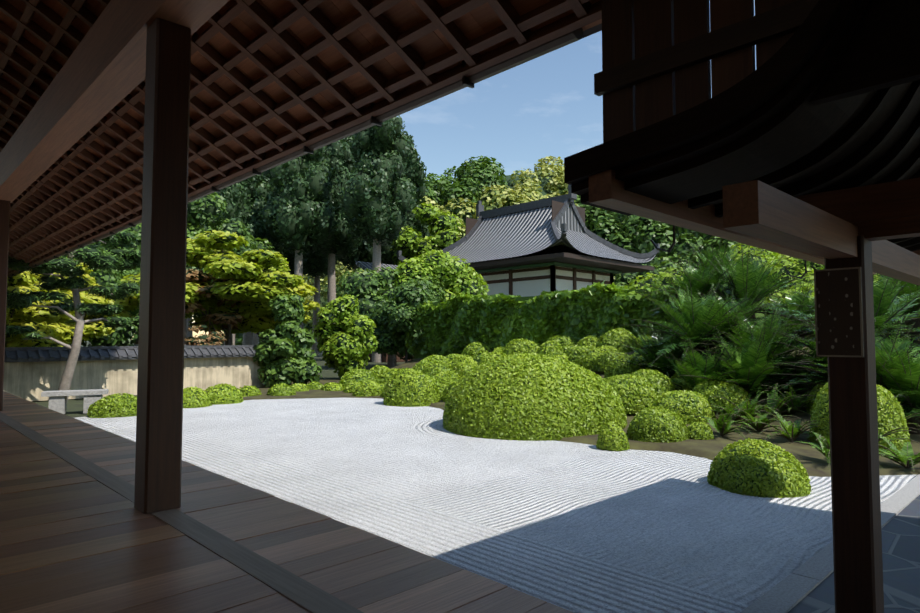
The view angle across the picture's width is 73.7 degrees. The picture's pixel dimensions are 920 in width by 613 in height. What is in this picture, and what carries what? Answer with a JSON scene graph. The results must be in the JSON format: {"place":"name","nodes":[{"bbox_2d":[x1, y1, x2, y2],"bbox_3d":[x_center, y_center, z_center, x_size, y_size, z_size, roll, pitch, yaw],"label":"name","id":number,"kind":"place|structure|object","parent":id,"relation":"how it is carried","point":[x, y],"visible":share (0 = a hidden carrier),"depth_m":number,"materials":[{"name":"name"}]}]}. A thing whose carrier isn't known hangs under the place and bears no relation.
{"place":"outdoors","nodes":[
{"label":"outdoors","id":0,"kind":"place"},
{"bbox_2d":[31,339,404,417],"bbox_3d":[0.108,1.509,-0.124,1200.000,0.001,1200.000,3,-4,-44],"label":"earth ground","id":1,"kind":"structure","parent":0,"point":[74,408],"depth_m":23.30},
{"bbox_2d":[5,271,93,346],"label":"maple tree","id":2,"kind":"object","parent":1,"relation":"on","point":[17,283],"visible":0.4,"depth_m":15.77,"materials":[{"name":"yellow plant"}]},
{"bbox_2d":[5,231,140,400],"bbox_3d":[-8.831,0.201,14.090,3.368,4.074,2.067,3,-4,-44],"label":"cloud pruned pine","id":3,"kind":"object","parent":1,"relation":"on","point":[92,256],"visible":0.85,"depth_m":14.01,"materials":[{"name":"green plant"}]},
{"bbox_2d":[7,262,139,345],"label":"maple tree","id":4,"kind":"object","parent":1,"relation":"on","point":[65,331],"visible":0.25,"depth_m":18.57,"materials":[{"name":"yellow plant"}]},
{"bbox_2d":[41,389,108,413],"bbox_3d":[-7.629,1.892,12.182,1.100,0.440,0.400,1,-3,-26],"label":"stone bench","id":5,"kind":"object","parent":1,"relation":"on","point":[57,401],"visible":0.81,"depth_m":12.01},
{"bbox_2d":[76,249,139,346],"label":"tree","id":6,"kind":"object","parent":1,"relation":"on","point":[120,336],"visible":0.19,"depth_m":24.57,"materials":[{"name":"green plant"}]},
{"bbox_2d":[3,357,264,400],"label":"garden wall","id":7,"kind":"structure","parent":1,"relation":"on","point":[30,381],"depth_m":15.55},
{"bbox_2d":[4,344,257,361],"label":"wall roof tiles","id":8,"kind":"object","parent":7,"relation":"on","point":[34,354],"visible":0.75,"depth_m":15.47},
{"bbox_2d":[97,192,257,344],"bbox_3d":[-13.440,-1.218,29.911,6.626,8.675,6.097,0,-3,-3],"label":"tree","id":9,"kind":"object","parent":1,"relation":"on","point":[203,212],"visible":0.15,"depth_m":28.83,"materials":[{"name":"green plant"}]},
{"bbox_2d":[184,324,226,345],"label":"bush","id":10,"kind":"object","parent":1,"relation":"on","point":[214,338],"visible":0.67,"depth_m":17.85,"materials":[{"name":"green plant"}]},
{"bbox_2d":[120,230,303,344],"bbox_3d":[-7.838,0.115,19.994,5.526,4.993,5.834,3,-4,-44],"label":"green maple","id":11,"kind":"object","parent":1,"relation":"on","point":[265,277],"visible":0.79,"depth_m":18.96,"materials":[{"name":"green plant"}]},
{"bbox_2d":[185,268,245,333],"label":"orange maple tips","id":12,"kind":"object","parent":1,"relation":"on","point":[217,318],"visible":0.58,"depth_m":19.06,"materials":[{"name":"red plant"}]},
{"bbox_2d":[191,226,275,344],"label":"tree","id":13,"kind":"object","parent":1,"relation":"on","point":[263,246],"depth_m":33.53,"materials":[{"name":"green plant"}]},
{"bbox_2d":[210,183,262,344],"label":"cedar tree","id":14,"kind":"object","parent":1,"relation":"on","point":[233,196],"visible":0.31,"depth_m":39.50,"materials":[{"name":"green plant"}]},
{"bbox_2d":[238,171,282,344],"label":"cedar tree","id":15,"kind":"object","parent":1,"relation":"on","point":[256,189],"visible":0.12,"depth_m":43.31,"materials":[{"name":"green plant"}]},
{"bbox_2d":[212,283,320,342],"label":"green maple","id":16,"kind":"object","parent":1,"relation":"on","point":[256,323],"visible":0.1,"depth_m":20.99,"materials":[{"name":"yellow plant"}]},
{"bbox_2d":[267,383,295,395],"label":"clipped bush","id":17,"kind":"object","parent":1,"relation":"on","point":[282,389],"visible":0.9,"depth_m":15.63,"materials":[{"name":"green plant"}]},
{"bbox_2d":[262,168,308,274],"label":"cedar tree","id":18,"kind":"object","parent":1,"relation":"on","point":[290,259],"visible":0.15,"depth_m":44.98,"materials":[{"name":"green plant"}]},
{"bbox_2d":[252,293,321,387],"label":"podocarpus tree","id":19,"kind":"object","parent":1,"relation":"on","point":[284,352],"visible":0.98,"depth_m":18.12,"materials":[{"name":"green plant"}]},
{"bbox_2d":[258,146,337,332],"bbox_3d":[-10.529,-4.575,40.149,4.907,16.398,5.084,3,-4,-44],"label":"cedar tree","id":20,"kind":"object","parent":1,"relation":"on","point":[297,215],"visible":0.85,"depth_m":38.96,"materials":[{"name":"green plant"}]},
{"bbox_2d":[303,247,336,353],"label":"cedar tree","id":21,"kind":"object","parent":1,"relation":"on","point":[315,265],"visible":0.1,"depth_m":54.64,"materials":[{"name":"green plant"}]},
{"bbox_2d":[316,135,361,323],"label":"cedar tree","id":22,"kind":"object","parent":1,"relation":"on","point":[339,157],"visible":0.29,"depth_m":43.02,"materials":[{"name":"green plant"}]},
{"bbox_2d":[312,294,378,377],"bbox_3d":[-4.025,1.132,21.777,2.154,3.139,2.286,3,-4,-44],"label":"osmanthus shrub","id":23,"kind":"object","parent":1,"relation":"on","point":[346,341],"visible":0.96,"depth_m":21.32,"materials":[{"name":"green plant"}]},
{"bbox_2d":[335,133,372,273],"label":"cedar tree","id":24,"kind":"object","parent":1,"relation":"on","point":[364,251],"visible":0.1,"depth_m":51.41,"materials":[{"name":"green plant"}]},
{"bbox_2d":[341,369,380,385],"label":"bush","id":25,"kind":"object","parent":1,"relation":"on","point":[360,375],"depth_m":17.49,"materials":[{"name":"green plant"}]},
{"bbox_2d":[352,380,382,396],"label":"bush","id":26,"kind":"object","parent":1,"relation":"on","point":[368,388],"depth_m":15.68,"materials":[{"name":"green plant"}]},
{"bbox_2d":[337,115,415,361],"bbox_3d":[-5.277,-5.323,38.196,4.828,17.700,4.745,3,-4,-44],"label":"cedar tree","id":27,"kind":"object","parent":1,"relation":"on","point":[378,195],"visible":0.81,"depth_m":37.21,"materials":[{"name":"green plant"}]},
{"bbox_2d":[336,267,447,368],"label":"tree","id":28,"kind":"object","parent":1,"relation":"on","point":[367,290],"visible":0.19,"depth_m":28.94,"materials":[{"name":"green plant"}]},
{"bbox_2d":[370,278,439,361],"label":"camellia tree","id":29,"kind":"object","parent":1,"relation":"on","point":[393,318],"visible":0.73,"depth_m":24.43,"materials":[{"name":"green plant"}]},
{"bbox_2d":[381,131,434,264],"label":"cedar tree","id":30,"kind":"object","parent":1,"relation":"on","point":[416,173],"visible":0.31,"depth_m":45.78,"materials":[{"name":"green plant"}]},
{"bbox_2d":[391,203,462,264],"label":"tree","id":31,"kind":"object","parent":1,"relation":"on","point":[410,243],"visible":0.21,"depth_m":43.35,"materials":[{"name":"green plant"}]},
{"bbox_2d":[393,250,489,301],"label":"tree","id":32,"kind":"object","parent":1,"relation":"on","point":[456,276],"visible":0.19,"depth_m":30.50,"materials":[{"name":"green plant"}]},
{"bbox_2d":[405,280,764,358],"bbox_3d":[2.865,0.924,19.965,1.530,3.160,13.226,3,-4,-44],"label":"ivy hedge","id":33,"kind":"object","parent":1,"relation":"on","point":[459,323],"visible":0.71,"depth_m":19.71,"materials":[{"name":"green plant"}]},
{"bbox_2d":[614,256,684,287],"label":"bush","id":34,"kind":"object","parent":1,"relation":"on","point":[624,279],"visible":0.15,"depth_m":52.34,"materials":[{"name":"green plant"}]},
{"bbox_2d":[624,271,694,289],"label":"bush","id":35,"kind":"object","parent":1,"relation":"on","point":[640,286],"visible":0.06,"depth_m":29.39,"materials":[{"name":"green plant"}]},
{"bbox_2d":[638,257,762,324],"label":"cycad palm","id":36,"kind":"object","parent":1,"relation":"on","point":[706,277],"visible":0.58,"depth_m":14.04,"materials":[{"name":"green plant"}]},
{"bbox_2d":[624,275,797,365],"bbox_3d":[4.947,0.765,12.415,3.224,2.924,3.538,-1,-3,22],"label":"cycad palm","id":37,"kind":"object","parent":1,"relation":"on","point":[692,316],"visible":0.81,"depth_m":12.22,"materials":[{"name":"green plant"}]},
{"bbox_2d":[649,249,773,288],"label":"tree","id":38,"kind":"object","parent":1,"relation":"on","point":[762,260],"visible":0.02,"depth_m":25.65,"materials":[{"name":"green plant"}]},
{"bbox_2d":[719,243,784,263],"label":"bush","id":39,"kind":"object","parent":1,"relation":"on","point":[745,248],"visible":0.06,"depth_m":27.47,"materials":[{"name":"green plant"}]},
{"bbox_2d":[738,334,827,393],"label":"cycad palm","id":40,"kind":"object","parent":1,"relation":"on","point":[780,368],"visible":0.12,"depth_m":11.07,"materials":[{"name":"green plant"}]},
{"bbox_2d":[756,279,815,345],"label":"cycad palm","id":41,"kind":"object","parent":1,"relation":"on","point":[799,298],"visible":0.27,"depth_m":13.94,"materials":[{"name":"green plant"}]},
{"bbox_2d":[764,282,813,317],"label":"bush","id":42,"kind":"object","parent":1,"relation":"on","point":[785,292],"depth_m":19.48,"materials":[{"name":"green plant"}]},
{"bbox_2d":[760,254,881,302],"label":"tree","id":43,"kind":"object","parent":1,"relation":"on","point":[786,262],"visible":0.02,"depth_m":21.68,"materials":[{"name":"green plant"}]},
{"bbox_2d":[756,310,902,390],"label":"cycad palm","id":44,"kind":"object","parent":1,"relation":"on","point":[812,346],"visible":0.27,"depth_m":10.34,"materials":[{"name":"green plant"}]},
{"bbox_2d":[740,474,919,612],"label":"paving kerb stones","id":45,"kind":"object","parent":1,"relation":"on","point":[788,593],"visible":0.57,"depth_m":3.73,"materials":[{"name":"stone"}]},
{"bbox_2d":[766,264,919,355],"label":"cycad palm","id":46,"kind":"object","parent":1,"relation":"on","point":[886,305],"visible":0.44,"depth_m":10.46,"materials":[{"name":"green plant"}]},
{"bbox_2d":[873,275,919,361],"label":"cycad palm","id":47,"kind":"object","parent":1,"relation":"on","point":[909,288],"visible":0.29,"depth_m":12.52,"materials":[{"name":"green plant"}]},
{"bbox_3d":[-6.290,1.415,3.436,7.735,0.509,24.000,3,-4,-44],"label":"veranda","id":48,"kind":"object","parent":1,"relation":"on","visible":0},
{"bbox_2d":[0,391,573,612],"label":"veranda floor boards","id":49,"kind":"object","parent":48,"relation":"on","point":[73,539],"visible":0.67,"depth_m":2.71,"materials":[{"name":"brown wood"}]},
{"bbox_2d":[0,18,190,513],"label":"veranda posts","id":50,"kind":"object","parent":49,"relation":"on","point":[159,425],"visible":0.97,"depth_m":3.40,"materials":[{"name":"wood"}]},
{"bbox_2d":[0,0,228,202],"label":"roof beam","id":51,"kind":"structure","parent":50,"relation":"on","point":[101,74],"depth_m":4.54,"materials":[{"name":"wood"}]},
{"bbox_2d":[0,0,591,272],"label":"roof rafters","id":52,"kind":"object","parent":51,"relation":"on","point":[506,12],"visible":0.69,"depth_m":4.95,"materials":[{"name":"wood"}]},
{"bbox_2d":[0,0,601,275],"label":"roof battens","id":53,"kind":"object","parent":52,"relation":"on","point":[538,16],"visible":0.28,"depth_m":4.18,"materials":[{"name":"wood"}]},
{"bbox_2d":[0,0,601,233],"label":"roof boards","id":54,"kind":"object","parent":53,"relation":"on","point":[402,16],"depth_m":4.18,"materials":[{"name":"wood"}]},
{"bbox_2d":[0,412,362,612],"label":"veranda sill","id":55,"kind":"structure","parent":49,"relation":"on","point":[302,593],"depth_m":2.76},
{"bbox_2d":[583,23,601,37],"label":"fascia","id":56,"kind":"structure","parent":48,"relation":"on","point":[592,30],"depth_m":3.14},
{"bbox_2d":[12,60,473,275],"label":"eave gutter brackets","id":57,"kind":"object","parent":56,"relation":"attached to","point":[465,82],"visible":0.29,"depth_m":4.86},
{"bbox_2d":[8,27,582,276],"bbox_3d":[-5.372,-1.070,9.220,0.100,0.095,17.150,3,-4,-44],"label":"eave rain gutter","id":58,"kind":"object","parent":57,"relation":"on","point":[543,49],"visible":0.35,"depth_m":4.00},
{"bbox_2d":[564,0,919,204],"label":"roof eave","id":59,"kind":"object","parent":56,"relation":"attached to","point":[778,71],"depth_m":2.31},
{"bbox_2d":[571,0,919,251],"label":"porch verge rafters","id":60,"kind":"object","parent":59,"relation":"attached to","point":[780,135],"visible":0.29,"depth_m":2.42,"materials":[{"name":"wood"}]},
{"bbox_2d":[589,169,919,285],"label":"porch beams","id":61,"kind":"structure","parent":59,"relation":"attached to","point":[759,214],"depth_m":2.61,"materials":[{"name":"brown wood"}]},
{"bbox_2d":[795,177,919,254],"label":"porch beams","id":62,"kind":"structure","parent":59,"relation":"attached to","point":[883,211],"depth_m":2.90,"materials":[{"name":"brown wood"}]},
{"bbox_2d":[810,0,919,105],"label":"roof gable","id":63,"kind":"structure","parent":59,"relation":"attached to","point":[883,51],"depth_m":1.96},
{"bbox_2d":[134,0,755,336],"label":"sky","id":64,"kind":"structure","parent":0,"point":[543,106],"materials":[{"name":"blue"}]},
{"bbox_2d":[75,398,917,612],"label":"gravel ground","id":65,"kind":"structure","parent":0,"point":[578,527],"depth_m":5.60,"materials":[{"name":"gravel"}]},
{"bbox_2d":[87,393,136,417],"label":"clipped bush","id":66,"kind":"object","parent":65,"relation":"on","point":[118,405],"visible":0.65,"depth_m":11.57,"materials":[{"name":"green plant"}]},
{"bbox_2d":[183,386,211,407],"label":"clipped bush","id":67,"kind":"object","parent":65,"relation":"on","point":[195,397],"visible":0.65,"depth_m":13.15,"materials":[{"name":"green plant"}]},
{"bbox_2d":[204,383,243,404],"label":"clipped bush","id":68,"kind":"object","parent":65,"relation":"on","point":[222,393],"visible":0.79,"depth_m":13.91,"materials":[{"name":"green plant"}]},
{"bbox_2d":[383,367,440,406],"bbox_3d":[-1.066,1.799,13.866,1.325,0.852,1.223,3,-4,-44],"label":"clipped bush","id":69,"kind":"object","parent":65,"relation":"on","point":[407,387],"visible":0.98,"depth_m":13.48,"materials":[{"name":"green plant"}]},
{"bbox_2d":[596,421,629,450],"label":"clipped bush","id":70,"kind":"object","parent":65,"relation":"on","point":[612,436],"visible":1,"depth_m":8.15,"materials":[{"name":"green plant"}]},
{"bbox_2d":[707,438,810,497],"bbox_3d":[3.001,1.580,6.201,0.968,0.482,0.972,3,-4,-44],"label":"clipped bush","id":71,"kind":"object","parent":65,"relation":"on","point":[760,468],"visible":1,"depth_m":5.94,"materials":[{"name":"green plant"}]},
{"bbox_2d":[221,155,789,346],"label":"background trees","id":72,"kind":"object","parent":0,"point":[485,182],"depth_m":104.83,"materials":[{"name":"green plant"}]},
{"bbox_2d":[401,205,655,263],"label":"temple roof tiles","id":73,"kind":"object","parent":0,"point":[527,233],"visible":0.56,"depth_m":38.12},
{"bbox_2d":[397,185,659,261],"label":"temple roof ridges","id":74,"kind":"object","parent":73,"relation":"on","point":[568,199],"visible":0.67,"depth_m":38.79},
{"bbox_2d":[478,266,609,296],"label":"plaster wall","id":75,"kind":"structure","parent":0,"point":[528,288],"depth_m":36.37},
{"bbox_2d":[478,265,612,294],"bbox_3d":[4.163,0.665,40.143,6.220,5.720,9.620,3,-4,-44],"label":"timber frame","id":76,"kind":"object","parent":75,"relation":"attached to","point":[552,276],"visible":0.06,"depth_m":36.44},
{"bbox_2d":[473,262,621,273],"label":"beam","id":77,"kind":"structure","parent":76,"relation":"on","point":[549,264],"depth_m":36.34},
{"bbox_2d":[465,200,653,273],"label":"roof trim","id":78,"kind":"structure","parent":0,"point":[565,254],"depth_m":36.05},
{"bbox_2d":[203,346,919,476],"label":"ground","id":79,"kind":"structure","parent":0,"point":[813,461],"depth_m":8.54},
{"bbox_2d":[421,361,454,376],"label":"trimmed shrub","id":80,"kind":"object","parent":79,"relation":"on","point":[432,368],"depth_m":17.98,"materials":[{"name":"green plant"}]},
{"bbox_2d":[450,355,471,376],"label":"clipped bush","id":81,"kind":"object","parent":79,"relation":"on","point":[460,364],"visible":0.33,"depth_m":18.35,"materials":[{"name":"green plant"}]},
{"bbox_2d":[461,341,491,357],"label":"trimmed shrub","id":82,"kind":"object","parent":79,"relation":"on","point":[471,349],"depth_m":21.08,"materials":[{"name":"green plant"}]},
{"bbox_2d":[503,338,539,354],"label":"trimmed shrub","id":83,"kind":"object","parent":79,"relation":"on","point":[518,346],"depth_m":18.90,"materials":[{"name":"green plant"}]},
{"bbox_2d":[442,352,626,440],"bbox_3d":[1.206,1.414,10.370,3.047,1.262,3.101,3,-4,-44],"label":"azalea bush","id":84,"kind":"object","parent":79,"relation":"on","point":[525,396],"visible":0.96,"depth_m":9.33,"materials":[{"name":"green plant"}]},
{"bbox_2d":[568,345,599,364],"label":"clipped bush","id":85,"kind":"object","parent":79,"relation":"on","point":[580,355],"visible":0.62,"depth_m":15.55,"materials":[{"name":"green plant"}]},
{"bbox_2d":[593,350,623,371],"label":"clipped bush","id":86,"kind":"object","parent":79,"relation":"on","point":[606,357],"visible":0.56,"depth_m":14.24,"materials":[{"name":"green plant"}]},
{"bbox_2d":[596,328,639,352],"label":"trimmed shrub","id":87,"kind":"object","parent":79,"relation":"on","point":[614,338],"depth_m":16.21,"materials":[{"name":"green plant"}]},
{"bbox_2d":[604,354,644,378],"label":"clipped bush","id":88,"kind":"object","parent":79,"relation":"on","point":[617,367],"visible":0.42,"depth_m":13.16,"materials":[{"name":"green plant"}]},
{"bbox_2d":[606,374,656,413],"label":"trimmed shrub","id":89,"kind":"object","parent":79,"relation":"on","point":[636,394],"depth_m":10.95,"materials":[{"name":"green plant"}]},
{"bbox_2d":[628,368,675,397],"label":"clipped bush","id":90,"kind":"object","parent":79,"relation":"on","point":[660,384],"visible":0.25,"depth_m":11.28,"materials":[{"name":"green plant"}]},
{"bbox_2d":[626,406,688,442],"bbox_3d":[2.789,1.662,8.735,0.806,0.476,0.862,3,-4,-44],"label":"clipped bush","id":91,"kind":"object","parent":79,"relation":"on","point":[652,424],"visible":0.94,"depth_m":8.50,"materials":[{"name":"green plant"}]},
{"bbox_2d":[613,320,711,377],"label":"cycad palm","id":92,"kind":"object","parent":79,"relation":"on","point":[651,354],"visible":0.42,"depth_m":12.66,"materials":[{"name":"green plant"}]},
{"bbox_2d":[651,390,715,423],"bbox_3d":[3.758,1.665,10.370,1.191,0.527,1.120,3,-4,-44],"label":"trimmed shrub","id":93,"kind":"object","parent":79,"relation":"on","point":[686,407],"depth_m":10.01,"materials":[{"name":"green plant"}]},
{"bbox_2d":[685,421,713,439],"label":"clipped bush","id":94,"kind":"object","parent":79,"relation":"on","point":[699,431],"visible":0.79,"depth_m":8.53,"materials":[{"name":"green plant"}]},
{"bbox_2d":[633,339,768,390],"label":"cycad palm","id":95,"kind":"object","parent":79,"relation":"on","point":[705,367],"visible":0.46,"depth_m":11.27,"materials":[{"name":"green plant"}]},
{"bbox_2d":[642,238,791,342],"bbox_3d":[6.424,0.268,14.972,3.309,4.080,3.193,3,-4,-44],"label":"cycad palm","id":96,"kind":"object","parent":79,"relation":"on","point":[723,256],"visible":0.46,"depth_m":14.91,"materials":[{"name":"green plant"}]},
{"bbox_2d":[692,380,749,410],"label":"trimmed shrub","id":97,"kind":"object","parent":79,"relation":"on","point":[711,390],"depth_m":10.49,"materials":[{"name":"green plant"}]},
{"bbox_2d":[664,322,808,415],"bbox_3d":[5.210,1.210,10.994,3.173,1.930,2.711,2,-3,-29],"label":"cycad palm","id":98,"kind":"object","parent":79,"relation":"on","point":[750,366],"visible":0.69,"depth_m":10.76,"materials":[{"name":"green plant"}]},
{"bbox_2d":[665,245,814,333],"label":"cycad palm","id":99,"kind":"object","parent":79,"relation":"on","point":[740,278],"visible":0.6,"depth_m":13.20,"materials":[{"name":"green plant"}]},
{"bbox_2d":[674,285,810,358],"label":"cycad palm","id":100,"kind":"object","parent":79,"relation":"on","point":[740,307],"visible":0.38,"depth_m":12.40,"materials":[{"name":"green plant"}]},
{"bbox_2d":[696,298,822,378],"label":"cycad palm","id":101,"kind":"object","parent":79,"relation":"on","point":[777,348],"visible":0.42,"depth_m":11.44,"materials":[{"name":"green plant"}]},
{"bbox_2d":[695,366,919,470],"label":"fern plants","id":102,"kind":"object","parent":79,"relation":"on","point":[905,458],"visible":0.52,"depth_m":8.69,"materials":[{"name":"green plant"}]},
{"bbox_2d":[768,313,919,420],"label":"cycad palm","id":103,"kind":"object","parent":79,"relation":"on","point":[888,347],"visible":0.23,"depth_m":9.30,"materials":[{"name":"green plant"}]},
{"bbox_2d":[808,383,910,452],"bbox_3d":[5.393,1.423,8.327,1.272,0.936,1.183,3,-4,-44],"label":"clipped bush","id":104,"kind":"object","parent":79,"relation":"on","point":[890,414],"visible":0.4,"depth_m":7.97,"materials":[{"name":"green plant"}]},
{"bbox_2d":[875,335,919,434],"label":"cycad palm","id":105,"kind":"object","parent":79,"relation":"on","point":[902,381],"visible":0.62,"depth_m":8.69,"materials":[{"name":"green plant"}]},
{"bbox_2d":[601,0,796,142],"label":"porch gable boards","id":106,"kind":"object","parent":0,"point":[633,29],"visible":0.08,"depth_m":2.49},
{"bbox_2d":[594,0,818,95],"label":"porch gable rails","id":107,"kind":"object","parent":106,"relation":"attached to","point":[789,18],"visible":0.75,"depth_m":2.33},
{"bbox_2d":[788,495,919,612],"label":"stone pavement","id":108,"kind":"structure","parent":0,"point":[900,531],"depth_m":3.80,"materials":[{"name":"stone"}]},
{"bbox_2d":[824,236,883,612],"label":"porch posts","id":109,"kind":"object","parent":108,"relation":"on","point":[856,505],"visible":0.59,"depth_m":2.94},
{"bbox_2d":[814,267,863,356],"bbox_3d":[1.835,0.029,2.980,0.004,0.430,0.200,3,-4,-44],"label":"sign frame","id":110,"kind":"object","parent":109,"relation":"attached to","point":[860,301],"visible":0.98,"depth_m":2.97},
{"bbox_2d":[816,268,863,355],"bbox_3d":[1.842,0.030,2.987,0.018,0.430,0.200,3,-4,-44],"label":"sign board","id":111,"kind":"object","parent":110,"relation":"in","point":[838,313],"visible":0.86,"depth_m":2.98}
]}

